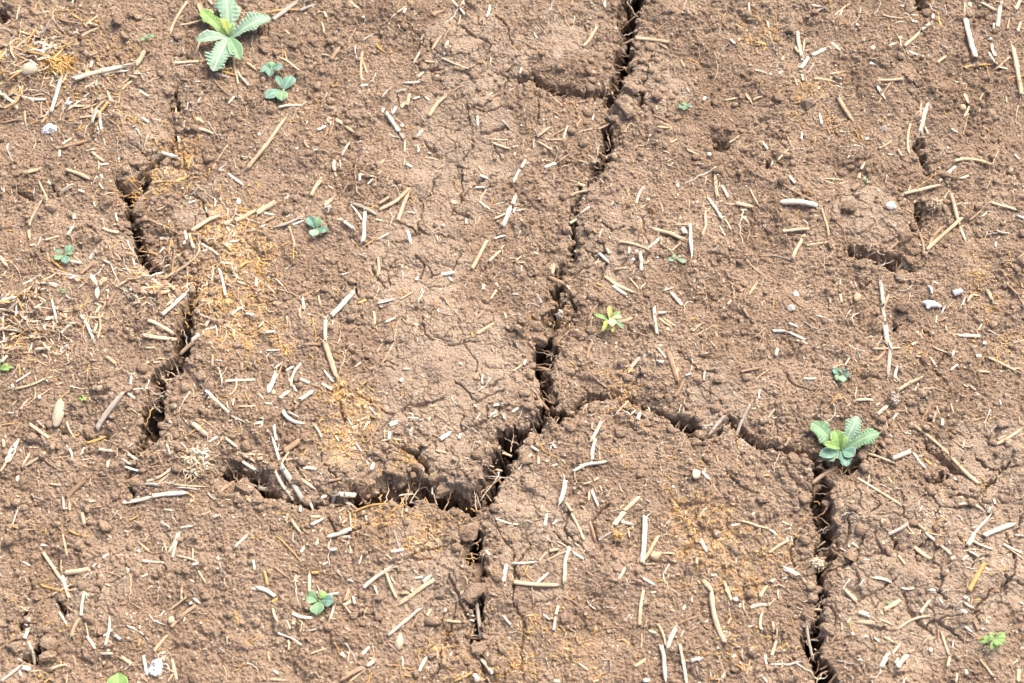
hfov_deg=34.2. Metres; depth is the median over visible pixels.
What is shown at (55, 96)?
straw
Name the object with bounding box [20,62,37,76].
pebble
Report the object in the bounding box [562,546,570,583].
straw
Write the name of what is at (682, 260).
weed seedling
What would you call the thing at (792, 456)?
soil clod
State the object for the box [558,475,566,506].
straw
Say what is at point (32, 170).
straw
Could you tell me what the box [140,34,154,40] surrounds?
weed seedling
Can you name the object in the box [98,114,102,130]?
straw
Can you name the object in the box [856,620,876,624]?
straw
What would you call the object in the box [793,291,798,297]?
pebble
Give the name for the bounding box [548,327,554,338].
soil clod
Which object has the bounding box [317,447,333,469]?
straw
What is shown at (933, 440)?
straw
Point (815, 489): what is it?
soil clod
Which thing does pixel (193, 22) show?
straw
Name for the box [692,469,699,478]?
pebble
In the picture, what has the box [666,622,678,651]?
straw
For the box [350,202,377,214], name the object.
straw
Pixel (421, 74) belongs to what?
straw
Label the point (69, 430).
straw
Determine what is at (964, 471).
straw
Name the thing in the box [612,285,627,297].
straw
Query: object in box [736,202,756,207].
straw
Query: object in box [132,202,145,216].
soil clod
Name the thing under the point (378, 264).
straw
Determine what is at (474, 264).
straw
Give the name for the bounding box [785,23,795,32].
soil clod
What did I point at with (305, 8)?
straw
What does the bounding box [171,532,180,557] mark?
straw
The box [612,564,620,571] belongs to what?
pebble
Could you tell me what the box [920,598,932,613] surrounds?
straw
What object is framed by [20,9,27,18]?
soil clod
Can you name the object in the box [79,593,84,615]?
straw
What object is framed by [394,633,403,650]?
pebble
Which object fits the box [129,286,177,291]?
straw
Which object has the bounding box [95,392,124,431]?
straw
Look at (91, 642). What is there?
straw
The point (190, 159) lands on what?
straw flake
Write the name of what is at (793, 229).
straw
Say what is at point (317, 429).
straw
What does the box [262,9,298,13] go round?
straw flake
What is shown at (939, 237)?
straw
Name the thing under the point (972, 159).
straw
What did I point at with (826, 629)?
soil clod
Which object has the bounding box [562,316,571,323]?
soil clod
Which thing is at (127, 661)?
straw
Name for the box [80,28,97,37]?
straw
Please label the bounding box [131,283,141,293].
soil clod
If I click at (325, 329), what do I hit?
straw
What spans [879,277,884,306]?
straw
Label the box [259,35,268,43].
soil clod
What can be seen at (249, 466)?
straw
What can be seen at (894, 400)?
root tuft
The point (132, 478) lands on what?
straw flake
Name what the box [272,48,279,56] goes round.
soil clod
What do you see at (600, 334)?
soil clod
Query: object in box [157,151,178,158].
straw
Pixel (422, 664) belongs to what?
straw flake
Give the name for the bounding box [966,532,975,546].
straw
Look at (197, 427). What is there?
straw
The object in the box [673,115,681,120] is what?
soil clod
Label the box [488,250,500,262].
straw
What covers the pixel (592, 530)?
straw
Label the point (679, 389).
straw
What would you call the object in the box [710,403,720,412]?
soil clod
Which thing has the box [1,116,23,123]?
straw
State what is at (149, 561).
straw
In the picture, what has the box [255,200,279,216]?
straw
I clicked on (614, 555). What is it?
pebble
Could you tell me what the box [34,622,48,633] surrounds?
soil clod
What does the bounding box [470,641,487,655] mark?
soil clod
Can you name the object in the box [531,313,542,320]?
soil clod
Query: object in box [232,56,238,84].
straw
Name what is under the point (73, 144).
straw
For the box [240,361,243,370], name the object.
straw flake
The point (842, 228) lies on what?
root fibre
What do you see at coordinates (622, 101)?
soil clod
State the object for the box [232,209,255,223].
straw
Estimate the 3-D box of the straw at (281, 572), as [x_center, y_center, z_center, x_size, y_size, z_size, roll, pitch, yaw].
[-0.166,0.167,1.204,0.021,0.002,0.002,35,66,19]
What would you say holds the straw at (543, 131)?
on the ground
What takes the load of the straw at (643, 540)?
on the ground
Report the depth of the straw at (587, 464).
1.25 m
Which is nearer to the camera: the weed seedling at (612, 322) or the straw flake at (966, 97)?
the weed seedling at (612, 322)
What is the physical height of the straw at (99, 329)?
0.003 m
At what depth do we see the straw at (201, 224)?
1.35 m
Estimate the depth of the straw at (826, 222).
1.35 m
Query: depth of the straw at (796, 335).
1.30 m
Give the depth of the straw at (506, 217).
1.36 m
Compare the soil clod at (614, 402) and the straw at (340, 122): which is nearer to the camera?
the soil clod at (614, 402)
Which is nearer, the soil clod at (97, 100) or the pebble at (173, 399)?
the pebble at (173, 399)
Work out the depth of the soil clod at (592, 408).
1.27 m
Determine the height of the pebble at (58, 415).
0.007 m
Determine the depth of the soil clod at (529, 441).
1.26 m
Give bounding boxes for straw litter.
[0,0,1023,682]
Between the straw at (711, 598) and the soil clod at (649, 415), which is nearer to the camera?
the straw at (711, 598)
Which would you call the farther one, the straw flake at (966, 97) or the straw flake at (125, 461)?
the straw flake at (966, 97)
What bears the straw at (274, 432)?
on the ground
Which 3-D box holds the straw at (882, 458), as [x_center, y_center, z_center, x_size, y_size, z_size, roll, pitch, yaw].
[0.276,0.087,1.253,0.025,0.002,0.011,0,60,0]
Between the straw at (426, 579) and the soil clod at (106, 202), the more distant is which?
the soil clod at (106, 202)
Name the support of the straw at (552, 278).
on the ground
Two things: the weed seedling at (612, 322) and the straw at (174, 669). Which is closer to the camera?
the straw at (174, 669)
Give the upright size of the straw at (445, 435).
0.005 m
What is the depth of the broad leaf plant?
1.17 m
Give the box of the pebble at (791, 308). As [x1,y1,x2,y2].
[787,305,794,311]
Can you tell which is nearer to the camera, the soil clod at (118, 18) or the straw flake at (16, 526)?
the straw flake at (16, 526)
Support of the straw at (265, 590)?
on the ground
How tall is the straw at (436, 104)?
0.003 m
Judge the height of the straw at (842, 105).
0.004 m
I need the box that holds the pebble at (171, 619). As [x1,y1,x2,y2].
[168,616,174,623]
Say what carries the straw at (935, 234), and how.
on the ground
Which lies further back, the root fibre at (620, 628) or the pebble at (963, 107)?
the pebble at (963, 107)
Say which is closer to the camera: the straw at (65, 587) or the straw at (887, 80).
the straw at (65, 587)
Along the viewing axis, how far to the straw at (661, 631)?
1.19 m
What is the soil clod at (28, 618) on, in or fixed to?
on the ground
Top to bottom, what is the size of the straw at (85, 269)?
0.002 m
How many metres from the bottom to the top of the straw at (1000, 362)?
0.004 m
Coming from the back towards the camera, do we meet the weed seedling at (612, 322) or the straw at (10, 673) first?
the weed seedling at (612, 322)
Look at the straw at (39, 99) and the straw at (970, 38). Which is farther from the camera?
the straw at (970, 38)
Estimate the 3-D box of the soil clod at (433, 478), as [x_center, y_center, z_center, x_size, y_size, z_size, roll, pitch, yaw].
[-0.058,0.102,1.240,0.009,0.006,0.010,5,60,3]
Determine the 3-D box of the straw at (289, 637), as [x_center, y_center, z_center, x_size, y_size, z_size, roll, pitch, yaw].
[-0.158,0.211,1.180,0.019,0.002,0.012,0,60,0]
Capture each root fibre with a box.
[79,465,120,470]
[153,448,183,464]
[275,519,280,563]
[562,596,590,615]
[577,629,603,644]
[604,626,637,637]
[812,370,823,397]
[830,210,847,251]
[963,630,967,661]
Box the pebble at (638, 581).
[636,579,641,584]
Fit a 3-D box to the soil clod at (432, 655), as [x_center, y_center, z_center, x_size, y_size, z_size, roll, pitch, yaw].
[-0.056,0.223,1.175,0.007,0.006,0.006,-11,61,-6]
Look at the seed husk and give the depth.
1.32 m
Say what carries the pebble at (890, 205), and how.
on the ground
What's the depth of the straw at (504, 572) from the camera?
1.20 m
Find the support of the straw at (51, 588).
on the ground
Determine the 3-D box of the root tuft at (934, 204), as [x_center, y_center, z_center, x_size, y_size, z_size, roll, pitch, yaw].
[0.346,-0.113,1.361,0.019,0.010,0.018,-21,62,-12]
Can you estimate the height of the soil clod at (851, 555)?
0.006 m
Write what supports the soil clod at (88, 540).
on the ground
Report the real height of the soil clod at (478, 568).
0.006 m
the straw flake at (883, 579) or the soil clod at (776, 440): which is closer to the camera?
the straw flake at (883, 579)
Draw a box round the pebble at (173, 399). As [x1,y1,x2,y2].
[169,396,177,402]
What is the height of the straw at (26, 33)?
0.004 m
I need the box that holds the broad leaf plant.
[107,673,127,682]
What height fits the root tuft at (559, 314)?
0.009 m
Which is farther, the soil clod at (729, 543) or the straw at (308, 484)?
the straw at (308, 484)
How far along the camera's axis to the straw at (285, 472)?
1.23 m
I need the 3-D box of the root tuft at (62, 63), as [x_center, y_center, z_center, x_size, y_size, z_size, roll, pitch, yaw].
[-0.389,-0.239,1.434,0.038,0.010,0.035,0,60,0]
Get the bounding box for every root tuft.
[39,50,82,78]
[172,441,219,484]
[322,204,334,213]
[554,309,566,321]
[609,531,626,545]
[806,555,826,573]
[886,391,903,408]
[923,196,948,215]
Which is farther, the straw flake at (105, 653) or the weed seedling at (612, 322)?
the weed seedling at (612, 322)
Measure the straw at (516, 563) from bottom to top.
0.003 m
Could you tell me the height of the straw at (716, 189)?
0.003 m
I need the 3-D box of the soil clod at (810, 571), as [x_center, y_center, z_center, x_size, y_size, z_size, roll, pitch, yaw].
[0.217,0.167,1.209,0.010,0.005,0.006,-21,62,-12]
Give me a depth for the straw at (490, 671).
1.17 m
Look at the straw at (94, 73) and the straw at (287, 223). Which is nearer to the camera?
the straw at (287, 223)
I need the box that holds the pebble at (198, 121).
[195,117,203,124]
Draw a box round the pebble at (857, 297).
[854,293,860,301]
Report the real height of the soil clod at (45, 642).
0.009 m
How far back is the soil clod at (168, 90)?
1.42 m
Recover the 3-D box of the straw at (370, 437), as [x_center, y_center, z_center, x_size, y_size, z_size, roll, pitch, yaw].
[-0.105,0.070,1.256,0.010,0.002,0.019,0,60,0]
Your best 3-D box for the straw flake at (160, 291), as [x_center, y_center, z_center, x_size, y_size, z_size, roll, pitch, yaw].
[-0.278,-0.039,1.314,0.018,0.002,0.006,0,60,0]
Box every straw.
[0,327,21,332]
[0,345,22,349]
[0,637,15,652]
[0,663,23,681]
[1,92,15,107]
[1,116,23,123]
[3,44,26,52]
[14,377,45,389]
[17,30,41,37]
[19,397,30,409]
[23,457,38,466]
[24,167,43,174]
[27,97,46,100]
[27,200,41,227]
[28,423,49,439]
[40,552,62,582]
[40,583,68,592]
[45,584,71,598]
[49,71,63,112]
[51,663,66,669]
[53,138,90,148]
[58,534,67,555]
[61,567,91,574]
[61,575,70,598]
[64,168,89,179]
[64,478,87,498]
[66,421,76,438]
[69,617,80,639]
[71,63,134,81]
[78,261,93,273]
[79,313,95,343]
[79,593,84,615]
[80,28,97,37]
[80,512,85,525]
[86,436,105,443]
[87,635,95,648]
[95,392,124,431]
[96,313,101,339]
[97,448,112,451]
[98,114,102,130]
[104,616,110,645]
[106,292,114,306]
[120,655,134,666]
[122,496,151,504]
[125,466,138,471]
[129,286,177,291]
[133,48,147,70]
[135,559,169,563]
[140,482,158,485]
[142,334,176,340]
[142,655,147,675]
[146,463,175,481]
[147,277,161,288]
[147,319,176,335]
[149,219,169,229]
[151,491,187,498]
[153,632,169,651]
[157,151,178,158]
[161,247,200,280]
[161,289,188,315]
[164,280,177,290]
[168,533,177,553]
[169,0,189,33]
[169,594,190,610]
[169,604,196,628]
[170,655,178,681]
[171,60,201,63]
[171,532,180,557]
[173,483,206,486]
[177,341,194,355]
[180,19,201,25]
[188,421,207,436]
[190,213,219,231]
[198,128,213,134]
[201,243,218,255]
[203,388,228,412]
[214,480,235,495]
[216,267,227,296]
[224,378,255,381]
[227,173,243,185]
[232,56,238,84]
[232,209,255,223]
[234,534,247,547]
[236,70,249,87]
[238,451,255,462]
[242,461,256,472]
[244,116,286,170]
[254,586,275,597]
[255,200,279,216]
[266,368,276,393]
[271,0,298,21]
[271,433,280,460]
[272,424,277,440]
[273,216,302,227]
[273,563,290,579]
[274,469,285,490]
[276,56,300,70]
[277,632,301,645]
[278,104,301,108]
[278,390,289,399]
[279,462,303,502]
[280,438,301,455]
[281,409,305,424]
[288,225,295,246]
[290,363,301,385]
[290,519,301,534]
[291,612,313,619]
[292,472,315,489]
[296,4,315,10]
[297,390,313,401]
[300,466,316,469]
[302,342,320,345]
[307,572,310,592]
[309,176,322,196]
[312,422,321,437]
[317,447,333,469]
[318,337,338,383]
[323,315,327,340]
[326,527,352,538]
[329,40,346,60]
[329,288,354,317]
[334,118,354,132]
[334,492,356,497]
[337,140,351,159]
[341,219,356,231]
[348,503,387,514]
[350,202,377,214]
[360,49,362,84]
[360,210,366,243]
[360,565,397,589]
[365,423,379,443]
[373,257,379,277]
[378,187,410,210]
[382,340,396,361]
[384,568,397,598]
[385,111,400,134]
[387,606,421,635]
[388,419,401,427]
[390,548,403,553]
[393,578,434,610]
[396,190,410,221]
[416,64,429,78]
[422,573,432,582]
[427,92,449,116]
[430,9,444,16]
[439,431,451,440]
[441,57,468,68]
[441,271,454,275]
[445,619,466,623]
[451,0,464,14]
[453,671,473,681]
[470,240,488,269]
[472,319,498,335]
[475,603,481,639]
[479,656,493,674]
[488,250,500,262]
[491,142,510,148]
[500,205,511,227]
[501,564,507,581]
[508,561,537,565]
[513,580,559,586]
[535,394,549,410]
[536,126,550,137]
[546,550,566,560]
[548,276,564,285]
[552,615,556,631]
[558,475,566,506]
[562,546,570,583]
[570,188,594,196]
[570,513,584,539]
[572,461,606,471]
[579,20,599,46]
[582,222,597,234]
[587,294,603,322]
[588,521,596,543]
[589,418,608,442]
[590,438,596,461]
[590,488,599,508]
[592,376,611,391]
[596,249,609,263]
[604,275,638,294]
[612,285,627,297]
[612,510,625,527]
[616,240,651,252]
[618,315,634,322]
[619,520,633,525]
[621,496,639,511]
[628,356,640,367]
[634,36,672,43]
[634,658,645,667]
[635,186,644,204]
[637,588,644,625]
[638,251,642,271]
[639,512,649,564]
[645,535,659,560]
[651,227,685,239]
[652,306,658,333]
[656,623,666,645]
[658,644,666,681]
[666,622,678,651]
[667,351,680,384]
[669,292,683,305]
[674,378,684,397]
[678,643,687,682]
[688,223,692,258]
[699,538,706,552]
[701,207,706,239]
[701,579,713,591]
[705,412,730,438]
[707,197,724,223]
[708,590,726,642]
[714,174,721,198]
[723,580,732,600]
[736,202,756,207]
[736,402,751,433]
[740,367,758,372]
[741,520,767,528]
[749,603,767,609]
[758,609,763,630]
[768,539,788,553]
[770,640,777,657]
[770,661,804,665]
[779,198,817,208]
[780,563,801,575]
[782,228,808,232]
[783,184,818,202]
[787,331,806,339]
[791,234,805,259]
[796,31,803,61]
[798,56,809,69]
[805,241,826,245]
[805,623,814,661]
[810,48,825,56]
[814,77,841,84]
[820,208,829,236]
[836,95,853,120]
[842,588,856,603]
[853,398,873,401]
[856,477,907,505]
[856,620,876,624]
[858,610,869,617]
[868,346,900,349]
[868,453,894,463]
[874,78,905,81]
[874,350,886,361]
[875,650,890,671]
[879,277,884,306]
[880,307,885,324]
[882,599,901,611]
[883,322,893,350]
[886,337,892,375]
[887,518,914,536]
[891,448,911,460]
[895,654,909,668]
[896,376,923,392]
[898,615,934,630]
[903,31,919,46]
[903,184,942,194]
[906,123,911,157]
[909,419,949,455]
[912,452,925,467]
[913,546,931,559]
[916,99,931,135]
[917,232,924,255]
[919,100,921,121]
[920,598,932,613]
[925,217,963,251]
[927,226,941,244]
[940,631,949,659]
[941,545,950,555]
[949,188,959,224]
[950,456,981,484]
[952,157,999,165]
[957,334,979,337]
[957,502,982,509]
[959,226,965,244]
[963,18,977,57]
[964,63,991,67]
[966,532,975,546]
[967,562,985,592]
[974,513,991,533]
[974,540,993,549]
[978,658,996,680]
[979,2,998,12]
[981,522,1016,537]
[985,354,1017,371]
[990,201,1023,212]
[995,0,1002,27]
[997,426,1022,444]
[1002,280,1023,308]
[1003,543,1022,553]
[1008,40,1023,102]
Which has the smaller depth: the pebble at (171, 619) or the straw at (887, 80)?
the pebble at (171, 619)
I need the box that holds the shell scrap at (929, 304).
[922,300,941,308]
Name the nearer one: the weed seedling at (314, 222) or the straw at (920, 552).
the straw at (920, 552)
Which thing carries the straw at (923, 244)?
on the ground
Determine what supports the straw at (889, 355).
on the ground
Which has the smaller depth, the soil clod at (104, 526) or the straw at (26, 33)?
the soil clod at (104, 526)
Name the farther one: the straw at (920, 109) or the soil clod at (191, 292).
the straw at (920, 109)
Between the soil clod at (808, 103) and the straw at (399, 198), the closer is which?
the straw at (399, 198)
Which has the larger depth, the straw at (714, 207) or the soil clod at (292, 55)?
the soil clod at (292, 55)
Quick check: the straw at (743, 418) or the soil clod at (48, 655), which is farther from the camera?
the straw at (743, 418)
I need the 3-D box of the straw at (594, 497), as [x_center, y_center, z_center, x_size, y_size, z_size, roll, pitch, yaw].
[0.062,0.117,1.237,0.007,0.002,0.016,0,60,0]
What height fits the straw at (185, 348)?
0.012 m
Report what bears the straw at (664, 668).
on the ground
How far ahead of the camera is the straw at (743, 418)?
1.27 m
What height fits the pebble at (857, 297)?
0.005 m
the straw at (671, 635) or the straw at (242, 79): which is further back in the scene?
the straw at (242, 79)
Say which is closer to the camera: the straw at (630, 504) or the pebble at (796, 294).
the straw at (630, 504)
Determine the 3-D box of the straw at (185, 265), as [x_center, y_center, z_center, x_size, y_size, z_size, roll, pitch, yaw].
[-0.266,-0.060,1.333,0.044,0.008,0.006,-38,67,-20]
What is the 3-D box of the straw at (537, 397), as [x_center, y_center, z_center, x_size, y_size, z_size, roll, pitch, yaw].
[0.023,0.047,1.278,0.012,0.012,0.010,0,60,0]
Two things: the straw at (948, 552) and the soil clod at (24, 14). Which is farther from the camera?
the soil clod at (24, 14)
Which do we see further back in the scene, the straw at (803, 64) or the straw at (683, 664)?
the straw at (803, 64)
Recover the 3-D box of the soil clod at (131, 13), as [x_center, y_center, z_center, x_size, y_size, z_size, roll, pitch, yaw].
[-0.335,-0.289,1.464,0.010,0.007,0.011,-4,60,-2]
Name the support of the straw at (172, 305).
on the ground
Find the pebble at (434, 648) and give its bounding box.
[430,646,437,652]
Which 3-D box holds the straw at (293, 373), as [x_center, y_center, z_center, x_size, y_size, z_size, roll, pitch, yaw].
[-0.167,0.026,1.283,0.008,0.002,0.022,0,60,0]
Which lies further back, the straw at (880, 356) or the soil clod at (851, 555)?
the straw at (880, 356)
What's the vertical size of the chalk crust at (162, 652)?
0.003 m
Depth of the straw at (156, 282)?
1.32 m
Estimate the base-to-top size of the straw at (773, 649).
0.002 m
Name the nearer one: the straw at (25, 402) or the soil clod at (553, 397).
the straw at (25, 402)
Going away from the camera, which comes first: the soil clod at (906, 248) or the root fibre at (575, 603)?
the root fibre at (575, 603)
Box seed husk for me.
[90,274,106,298]
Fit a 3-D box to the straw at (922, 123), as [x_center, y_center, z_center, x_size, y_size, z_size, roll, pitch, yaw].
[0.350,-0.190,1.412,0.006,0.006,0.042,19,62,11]
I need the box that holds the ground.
[0,0,1023,682]
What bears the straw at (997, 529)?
on the ground
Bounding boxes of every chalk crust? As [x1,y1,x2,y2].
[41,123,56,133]
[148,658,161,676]
[157,651,167,662]
[918,508,952,524]
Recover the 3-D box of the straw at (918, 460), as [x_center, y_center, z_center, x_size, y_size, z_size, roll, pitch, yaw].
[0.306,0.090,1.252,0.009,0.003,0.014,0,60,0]
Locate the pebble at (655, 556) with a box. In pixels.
[650,552,661,561]
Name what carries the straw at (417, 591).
on the ground
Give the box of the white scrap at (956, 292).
[952,288,962,295]
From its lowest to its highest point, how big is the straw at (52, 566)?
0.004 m
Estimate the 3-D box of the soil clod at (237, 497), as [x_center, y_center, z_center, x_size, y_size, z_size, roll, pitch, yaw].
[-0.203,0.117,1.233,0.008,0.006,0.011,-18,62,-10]
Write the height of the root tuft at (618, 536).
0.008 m
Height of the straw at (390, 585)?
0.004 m
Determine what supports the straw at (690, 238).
on the ground
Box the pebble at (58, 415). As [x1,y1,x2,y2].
[52,399,64,426]
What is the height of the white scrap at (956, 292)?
0.004 m
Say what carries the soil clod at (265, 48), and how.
on the ground
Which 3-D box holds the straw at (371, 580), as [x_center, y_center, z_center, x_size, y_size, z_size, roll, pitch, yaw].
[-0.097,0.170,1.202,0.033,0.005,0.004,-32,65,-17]
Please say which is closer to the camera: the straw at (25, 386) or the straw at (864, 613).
the straw at (864, 613)
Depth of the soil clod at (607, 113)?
1.42 m
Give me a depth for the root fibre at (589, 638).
1.19 m
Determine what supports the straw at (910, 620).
on the ground
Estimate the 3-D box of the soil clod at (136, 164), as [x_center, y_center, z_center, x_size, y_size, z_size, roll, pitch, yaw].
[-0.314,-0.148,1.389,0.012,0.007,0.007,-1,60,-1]
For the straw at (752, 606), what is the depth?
1.20 m
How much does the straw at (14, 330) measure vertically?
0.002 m
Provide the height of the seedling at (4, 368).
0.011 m
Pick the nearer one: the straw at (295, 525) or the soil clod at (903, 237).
the straw at (295, 525)
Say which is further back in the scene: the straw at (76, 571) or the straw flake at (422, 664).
the straw at (76, 571)
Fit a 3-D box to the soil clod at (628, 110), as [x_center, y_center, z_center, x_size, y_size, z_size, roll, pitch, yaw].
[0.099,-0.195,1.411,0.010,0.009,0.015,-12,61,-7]
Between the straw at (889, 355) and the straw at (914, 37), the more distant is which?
the straw at (914, 37)
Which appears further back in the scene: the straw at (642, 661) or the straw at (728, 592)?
the straw at (728, 592)
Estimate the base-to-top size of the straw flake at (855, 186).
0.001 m
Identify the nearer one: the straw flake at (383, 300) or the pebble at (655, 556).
the pebble at (655, 556)
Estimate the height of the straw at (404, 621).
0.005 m
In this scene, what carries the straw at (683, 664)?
on the ground
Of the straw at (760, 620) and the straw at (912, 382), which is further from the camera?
the straw at (912, 382)
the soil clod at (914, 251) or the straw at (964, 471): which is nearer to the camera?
the straw at (964, 471)
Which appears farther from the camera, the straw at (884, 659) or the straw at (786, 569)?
the straw at (786, 569)
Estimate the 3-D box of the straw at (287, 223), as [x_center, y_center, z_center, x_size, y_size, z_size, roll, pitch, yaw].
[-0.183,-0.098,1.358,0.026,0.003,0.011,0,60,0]
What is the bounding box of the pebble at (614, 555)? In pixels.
[610,550,618,559]
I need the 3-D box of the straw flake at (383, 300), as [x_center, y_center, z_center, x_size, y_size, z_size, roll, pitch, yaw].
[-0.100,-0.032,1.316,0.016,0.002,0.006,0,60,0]
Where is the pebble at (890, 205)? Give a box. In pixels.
[886,201,895,209]
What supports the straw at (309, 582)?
on the ground
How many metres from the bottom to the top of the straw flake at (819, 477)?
0.001 m
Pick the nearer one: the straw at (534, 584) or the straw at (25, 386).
the straw at (534, 584)
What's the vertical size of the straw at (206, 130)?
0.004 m
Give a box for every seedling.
[0,359,12,370]
[54,245,73,263]
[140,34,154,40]
[195,0,270,70]
[260,62,282,76]
[265,76,295,100]
[306,216,326,236]
[306,590,333,614]
[594,306,623,332]
[667,255,685,262]
[678,102,689,109]
[810,416,878,466]
[832,367,849,381]
[979,632,1005,649]
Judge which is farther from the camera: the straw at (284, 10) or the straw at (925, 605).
the straw at (284, 10)
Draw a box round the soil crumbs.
[0,0,1023,682]
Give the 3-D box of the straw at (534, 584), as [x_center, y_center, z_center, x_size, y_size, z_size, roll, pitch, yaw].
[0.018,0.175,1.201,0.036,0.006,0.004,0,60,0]
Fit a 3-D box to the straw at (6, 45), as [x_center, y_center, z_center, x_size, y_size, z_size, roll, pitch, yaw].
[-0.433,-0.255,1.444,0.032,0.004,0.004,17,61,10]
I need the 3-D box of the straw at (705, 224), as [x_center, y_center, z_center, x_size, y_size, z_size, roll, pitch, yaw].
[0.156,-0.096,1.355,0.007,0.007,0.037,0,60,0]
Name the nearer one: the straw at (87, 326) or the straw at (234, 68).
the straw at (87, 326)
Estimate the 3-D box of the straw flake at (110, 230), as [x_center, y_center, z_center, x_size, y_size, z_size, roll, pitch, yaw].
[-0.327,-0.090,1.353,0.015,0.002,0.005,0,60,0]
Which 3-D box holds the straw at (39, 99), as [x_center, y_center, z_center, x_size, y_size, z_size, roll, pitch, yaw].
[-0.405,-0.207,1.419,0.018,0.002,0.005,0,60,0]
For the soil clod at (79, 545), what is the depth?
1.22 m
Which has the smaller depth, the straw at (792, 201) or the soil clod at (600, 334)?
the soil clod at (600, 334)
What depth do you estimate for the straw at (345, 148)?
1.40 m
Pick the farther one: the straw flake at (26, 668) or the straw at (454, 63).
the straw at (454, 63)
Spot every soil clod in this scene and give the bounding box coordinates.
[7,641,21,651]
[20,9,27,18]
[24,614,33,623]
[29,7,37,16]
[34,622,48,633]
[39,635,57,650]
[39,650,57,661]
[73,541,85,550]
[82,536,97,546]
[94,233,102,241]
[95,96,105,103]
[97,519,112,532]
[100,195,113,210]
[111,11,123,24]
[116,220,124,227]
[120,33,128,41]
[126,8,136,17]
[130,161,142,167]
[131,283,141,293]
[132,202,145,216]
[134,14,142,20]
[163,86,173,95]
[170,102,177,108]
[187,286,195,296]
[232,492,244,503]
[235,477,254,495]
[251,496,263,504]
[257,42,271,53]
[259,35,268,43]
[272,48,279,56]
[272,502,281,509]
[287,472,302,485]
[288,52,296,59]
[307,37,319,46]
[427,652,436,660]
[428,472,438,483]
[434,481,455,498]
[458,523,478,541]
[462,583,485,603]
[470,563,483,579]
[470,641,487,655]
[513,324,523,332]
[517,315,528,325]
[523,436,533,445]
[528,320,541,331]
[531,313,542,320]
[531,331,547,347]
[537,306,548,314]
[547,393,556,402]
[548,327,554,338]
[552,337,559,346]
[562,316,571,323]
[569,328,581,337]
[589,403,596,412]
[597,331,603,338]
[603,399,611,405]
[604,108,609,126]
[610,399,618,406]
[614,94,633,108]
[614,426,625,437]
[622,82,640,95]
[622,103,634,118]
[644,412,652,419]
[651,90,662,100]
[654,392,664,400]
[672,428,680,434]
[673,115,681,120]
[692,437,702,445]
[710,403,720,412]
[719,396,727,403]
[723,540,733,548]
[771,435,782,445]
[772,92,782,101]
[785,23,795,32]
[787,452,800,463]
[798,453,807,458]
[800,97,816,109]
[800,610,807,619]
[805,567,816,576]
[812,482,821,492]
[818,622,834,635]
[821,500,828,506]
[827,239,834,248]
[842,199,857,213]
[844,550,857,561]
[853,259,864,267]
[869,265,877,271]
[895,269,905,282]
[895,300,909,311]
[897,231,912,245]
[902,244,911,254]
[909,248,921,255]
[913,79,924,86]
[928,85,937,92]
[947,235,958,245]
[985,108,997,120]
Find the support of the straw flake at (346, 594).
on the ground
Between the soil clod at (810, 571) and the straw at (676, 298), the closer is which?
the soil clod at (810, 571)
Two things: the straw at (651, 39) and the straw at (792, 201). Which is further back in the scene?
the straw at (651, 39)
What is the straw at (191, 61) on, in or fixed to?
on the ground
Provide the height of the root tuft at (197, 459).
0.012 m
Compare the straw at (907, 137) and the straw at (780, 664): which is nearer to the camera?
the straw at (780, 664)
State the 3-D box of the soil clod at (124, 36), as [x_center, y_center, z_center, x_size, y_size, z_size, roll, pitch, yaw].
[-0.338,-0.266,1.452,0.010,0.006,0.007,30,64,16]
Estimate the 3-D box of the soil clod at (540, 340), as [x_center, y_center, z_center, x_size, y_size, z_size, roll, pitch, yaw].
[0.022,-0.002,1.310,0.015,0.008,0.011,13,61,7]
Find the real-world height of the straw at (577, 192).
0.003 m
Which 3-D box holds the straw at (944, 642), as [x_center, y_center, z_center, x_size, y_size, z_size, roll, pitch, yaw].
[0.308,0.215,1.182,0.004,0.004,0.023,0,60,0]
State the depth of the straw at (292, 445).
1.25 m
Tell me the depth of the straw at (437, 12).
1.46 m
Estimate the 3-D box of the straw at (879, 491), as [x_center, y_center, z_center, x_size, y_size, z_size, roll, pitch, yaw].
[0.274,0.112,1.238,0.045,0.002,0.003,31,65,17]
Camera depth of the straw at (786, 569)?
1.21 m
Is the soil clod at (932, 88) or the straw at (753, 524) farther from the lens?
the soil clod at (932, 88)
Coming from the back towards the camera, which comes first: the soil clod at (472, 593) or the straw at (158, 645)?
the soil clod at (472, 593)
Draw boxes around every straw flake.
[5,438,18,463]
[13,525,35,529]
[21,665,31,671]
[28,642,35,664]
[99,652,113,654]
[101,227,118,233]
[102,70,127,74]
[121,458,131,464]
[126,475,138,482]
[148,289,170,294]
[182,650,190,673]
[187,155,192,168]
[197,2,202,10]
[234,609,238,624]
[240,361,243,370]
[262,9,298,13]
[263,216,274,221]
[331,160,335,171]
[339,667,365,681]
[343,589,349,601]
[377,298,394,303]
[387,431,390,439]
[402,81,420,83]
[418,657,426,671]
[472,673,479,681]
[474,371,478,379]
[678,616,695,624]
[681,227,687,233]
[812,467,837,483]
[850,182,859,190]
[872,576,891,582]
[877,85,885,99]
[897,554,905,564]
[947,656,950,667]
[964,93,969,103]
[996,435,1005,440]
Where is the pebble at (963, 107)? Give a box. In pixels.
[959,104,965,110]
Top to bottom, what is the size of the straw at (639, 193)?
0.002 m
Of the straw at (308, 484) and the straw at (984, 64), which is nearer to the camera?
the straw at (308, 484)
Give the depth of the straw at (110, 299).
1.31 m
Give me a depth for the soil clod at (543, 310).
1.32 m
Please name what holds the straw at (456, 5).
on the ground
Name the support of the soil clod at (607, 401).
on the ground

